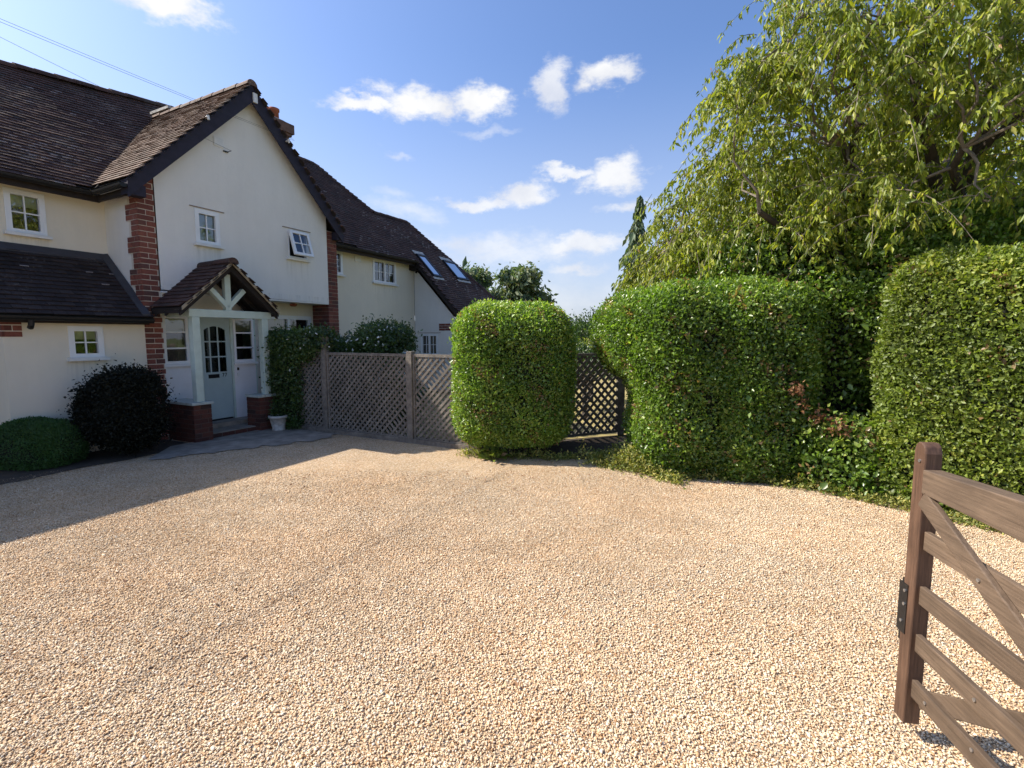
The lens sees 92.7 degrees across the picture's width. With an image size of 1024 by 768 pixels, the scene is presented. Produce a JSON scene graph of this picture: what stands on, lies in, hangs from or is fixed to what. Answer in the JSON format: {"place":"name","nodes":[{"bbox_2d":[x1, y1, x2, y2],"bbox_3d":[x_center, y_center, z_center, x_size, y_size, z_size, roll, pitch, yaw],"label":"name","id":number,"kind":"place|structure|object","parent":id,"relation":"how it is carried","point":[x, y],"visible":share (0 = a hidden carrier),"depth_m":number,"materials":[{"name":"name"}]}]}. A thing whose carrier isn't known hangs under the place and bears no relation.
{"place":"outdoors","nodes":[
{"label":"outdoors","id":0,"kind":"place"},
{"bbox_2d":[150,427,334,459],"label":"paving","id":1,"kind":"structure","parent":0,"point":[256,438],"depth_m":8.09,"materials":[{"name":"grey stone"}]},
{"bbox_2d":[268,399,287,430],"bbox_3d":[-4.335,0.559,9.043,0.344,0.592,0.344,0,6,0],"label":"plant pot","id":2,"kind":"object","parent":1,"relation":"on","point":[278,423],"visible":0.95,"depth_m":8.97,"materials":[{"name":"stone"}]},
{"bbox_2d":[252,322,341,429],"bbox_3d":[-3.998,-0.152,9.176,1.867,2.066,0.979,3,6,28],"label":"climbing rose","id":3,"kind":"object","parent":1,"relation":"on","point":[286,349],"visible":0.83,"depth_m":8.99,"materials":[{"name":"green plant"}]},
{"bbox_2d":[304,372,628,440],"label":"lawn","id":4,"kind":"structure","parent":0,"point":[574,422],"depth_m":10.36,"materials":[{"name":"green plant"}]},
{"bbox_2d":[305,313,434,429],"bbox_3d":[-2.733,-0.241,9.668,2.814,2.294,2.315,4,7,38],"label":"rose bush","id":5,"kind":"object","parent":4,"relation":"on","point":[385,336],"visible":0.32,"depth_m":9.24,"materials":[{"name":"green plant"}]},
{"bbox_2d":[460,256,496,289],"bbox_3d":[-2.519,-3.651,25.890,3.516,5.702,3.938,0,6,0],"label":"garden tree","id":6,"kind":"object","parent":4,"relation":"on","point":[481,276],"visible":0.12,"depth_m":24.92,"materials":[{"name":"green plant"}]},
{"bbox_2d":[487,260,557,303],"bbox_3d":[0.051,-3.401,24.853,4.498,5.414,4.982,-4,7,-32],"label":"garden tree","id":7,"kind":"object","parent":4,"relation":"on","point":[520,282],"visible":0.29,"depth_m":23.45,"materials":[{"name":"green plant"}]},
{"bbox_2d":[569,307,594,400],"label":"garden shrub","id":8,"kind":"object","parent":4,"relation":"on","point":[579,325],"visible":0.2,"depth_m":12.88,"materials":[{"name":"green plant"}]},
{"bbox_2d":[578,335,592,374],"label":"garden shrub","id":9,"kind":"object","parent":4,"relation":"on","point":[587,341],"depth_m":11.29,"materials":[{"name":"green plant"}]},
{"bbox_2d":[575,332,612,418],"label":"garden shrub","id":10,"kind":"object","parent":4,"relation":"on","point":[585,348],"visible":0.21,"depth_m":9.97,"materials":[{"name":"green plant"}]},
{"bbox_2d":[596,194,651,380],"bbox_3d":[4.996,-3.117,19.845,3.655,8.889,3.680,2,6,21],"label":"conifer","id":11,"kind":"object","parent":4,"relation":"on","point":[636,230],"visible":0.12,"depth_m":19.35,"materials":[{"name":"green plant"}]},
{"bbox_2d":[0,434,1023,767],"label":"driveway","id":12,"kind":"structure","parent":0,"point":[346,454],"depth_m":3.08,"materials":[{"name":"beige gravel"}]},
{"bbox_2d":[0,439,186,484],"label":"flower bed","id":13,"kind":"object","parent":12,"relation":"on","point":[92,459],"visible":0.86,"depth_m":6.81,"materials":[{"name":"soil"}]},
{"bbox_2d":[0,416,91,471],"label":"cushion bush","id":14,"kind":"object","parent":13,"relation":"on","point":[29,443],"visible":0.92,"depth_m":6.38,"materials":[{"name":"green plant"}]},
{"bbox_2d":[56,353,179,456],"bbox_3d":[-5.710,0.296,7.150,1.436,1.494,1.348,5,7,39],"label":"dark bush","id":15,"kind":"object","parent":13,"relation":"on","point":[123,407],"visible":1,"depth_m":6.88,"materials":[{"name":"green plant"}]},
{"bbox_2d":[291,425,478,451],"bbox_3d":[-2.446,0.900,8.418,4.400,0.090,0.030,3,6,27],"label":"timber edging","id":16,"kind":"object","parent":12,"relation":"on","point":[400,439],"visible":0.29,"depth_m":8.21,"materials":[{"name":"brown wood"}]},
{"bbox_2d":[270,337,624,445],"bbox_3d":[-1.579,0.063,8.348,6.989,1.740,1.654,1,6,8],"label":"lattice fence","id":17,"kind":"object","parent":12,"relation":"on","point":[411,391],"visible":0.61,"depth_m":8.34,"materials":[{"name":"brown wood"}]},
{"bbox_2d":[472,446,510,461],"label":"leafy plant","id":18,"kind":"object","parent":12,"relation":"on","point":[494,453],"visible":0.99,"depth_m":6.89,"materials":[{"name":"green plant"}]},
{"bbox_2d":[123,471,990,686],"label":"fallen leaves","id":19,"kind":"object","parent":12,"relation":"on","point":[516,683],"visible":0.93,"depth_m":4.69,"materials":[{"name":"orange plant"}]},
{"bbox_2d":[0,0,1023,321],"label":"sky","id":20,"kind":"structure","parent":0,"point":[505,132],"materials":[{"name":"blue"}]},
{"bbox_2d":[472,435,973,519],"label":"soil","id":21,"kind":"structure","parent":0,"point":[571,445],"depth_m":7.73,"materials":[{"name":"brown soil"}]},
{"bbox_2d":[447,296,580,455],"bbox_3d":[0.021,-0.127,7.301,2.007,2.336,1.610,0,6,0],"label":"clipped bush","id":22,"kind":"object","parent":21,"relation":"on","point":[513,371],"visible":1,"depth_m":6.72,"materials":[{"name":"green plant"}]},
{"bbox_2d":[583,270,830,482],"bbox_3d":[2.480,-0.164,6.687,2.880,2.616,2.430,0,6,0],"label":"clipped hedge","id":23,"kind":"object","parent":21,"relation":"on","point":[706,369],"visible":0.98,"depth_m":5.79,"materials":[{"name":"green plant"}]},
{"bbox_2d":[456,436,1010,536],"bbox_3d":[2.380,1.026,5.805,7.028,0.420,1.230,4,7,32],"label":"ground cover","id":24,"kind":"object","parent":21,"relation":"on","point":[616,460],"visible":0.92,"depth_m":5.99,"materials":[{"name":"green plant"}]},
{"bbox_2d":[613,0,1023,292],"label":"cherry tree","id":25,"kind":"object","parent":21,"relation":"on","point":[920,53],"visible":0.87,"depth_m":5.61,"materials":[{"name":"green plant"}]},
{"bbox_2d":[777,383,899,498],"bbox_3d":[3.732,0.613,5.519,1.250,1.296,1.254,2,6,17],"label":"shrub","id":26,"kind":"object","parent":21,"relation":"on","point":[860,442],"visible":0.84,"depth_m":5.42,"materials":[{"name":"green plant"}]},
{"bbox_2d":[781,233,899,477],"bbox_3d":[4.413,-0.339,6.335,3.152,3.054,2.413,-2,6,-23],"label":"shrub","id":27,"kind":"object","parent":21,"relation":"on","point":[833,386],"visible":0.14,"depth_m":5.86,"materials":[{"name":"green plant"}]},
{"bbox_2d":[681,160,1023,417],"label":"holly shrub","id":28,"kind":"object","parent":21,"relation":"on","point":[934,240],"visible":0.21,"depth_m":5.89,"materials":[{"name":"green plant"}]},
{"bbox_2d":[867,240,1023,517],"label":"clipped hedge","id":29,"kind":"object","parent":21,"relation":"on","point":[948,371],"visible":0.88,"depth_m":4.69,"materials":[{"name":"green plant"}]},
{"bbox_2d":[894,442,1023,767],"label":"field gate","id":30,"kind":"structure","parent":0,"point":[996,508],"depth_m":1.84,"materials":[{"name":"brown wood"}]},
{"label":"ground","id":31,"kind":"structure","parent":0,"visible":0},
{"bbox_2d":[0,60,499,451],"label":"house","id":32,"kind":"structure","parent":31,"relation":"on","point":[188,255],"depth_m":8.62,"materials":[{"name":"white paint"}]},
{"bbox_2d":[2,187,52,239],"bbox_3d":[-7.509,-2.577,7.458,0.495,0.680,0.540,3,6,27],"label":"window","id":33,"kind":"structure","parent":32,"relation":"in","point":[18,204],"depth_m":7.47,"materials":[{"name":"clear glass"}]},
{"bbox_2d":[67,326,109,360],"bbox_3d":[-6.497,-0.613,7.356,0.495,0.510,0.500,3,6,27],"label":"window","id":34,"kind":"structure","parent":32,"relation":"in","point":[80,346],"depth_m":7.34,"materials":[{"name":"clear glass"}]},
{"bbox_2d":[47,60,230,150],"bbox_3d":[-7.225,-4.496,4.181,0.004,1.374,10.310,2,6,24],"label":"overhead cable","id":35,"kind":"object","parent":32,"relation":"attached to","point":[117,95],"visible":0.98,"depth_m":7.14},
{"bbox_2d":[2,19,291,138],"bbox_3d":[-6.762,-4.321,4.597,0.004,0.124,11.430,3,6,25],"label":"overhead cable","id":36,"kind":"object","parent":32,"relation":"attached to","point":[131,73],"visible":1,"depth_m":7.09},
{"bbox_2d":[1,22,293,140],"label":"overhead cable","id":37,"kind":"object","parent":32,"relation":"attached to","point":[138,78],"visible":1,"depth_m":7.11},
{"bbox_2d":[189,205,224,248],"bbox_3d":[-5.445,-2.790,8.739,0.157,0.673,0.610,3,6,27],"label":"window","id":38,"kind":"structure","parent":32,"relation":"in","point":[207,224],"depth_m":8.75,"materials":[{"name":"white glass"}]},
{"bbox_2d":[200,317,233,419],"bbox_3d":[-5.639,-0.300,9.204,0.298,1.895,0.540,3,6,27],"label":"front door","id":39,"kind":"structure","parent":32,"relation":"in","point":[218,388],"depth_m":9.22,"materials":[{"name":"white paint"}]},
{"bbox_2d":[268,315,311,330],"bbox_3d":[-5.158,-0.986,11.043,0.495,1.110,1.300,3,6,27],"label":"window","id":40,"kind":"structure","parent":32,"relation":"in","point":[295,321],"depth_m":10.96,"materials":[{"name":"white glass"}]},
{"bbox_2d":[282,226,313,262],"bbox_3d":[-4.670,-2.964,10.452,0.648,0.663,0.700,3,6,27],"label":"window","id":41,"kind":"structure","parent":32,"relation":"in","point":[297,249],"depth_m":10.48,"materials":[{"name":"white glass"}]},
{"bbox_2d":[336,251,345,276],"bbox_3d":[-4.766,-3.160,12.764,0.495,0.660,0.620,3,6,27],"label":"window","id":42,"kind":"structure","parent":32,"relation":"in","point":[339,253],"depth_m":12.88,"materials":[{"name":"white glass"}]},
{"bbox_2d":[372,258,398,286],"bbox_3d":[-3.900,-3.280,14.446,0.495,0.710,1.070,3,6,27],"label":"window","id":43,"kind":"structure","parent":32,"relation":"in","point":[384,272],"depth_m":14.59,"materials":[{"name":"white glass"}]},
{"bbox_2d":[420,334,437,353],"bbox_3d":[-2.532,-1.270,15.696,0.674,0.695,0.436,3,6,27],"label":"window","id":44,"kind":"structure","parent":32,"relation":"in","point":[429,342],"depth_m":15.62,"materials":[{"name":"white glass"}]},
{"bbox_2d":[715,66,1023,206],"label":"background tree","id":45,"kind":"object","parent":31,"relation":"on","point":[983,172],"visible":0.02,"depth_m":10.07,"materials":[{"name":"green plant"}]}
]}

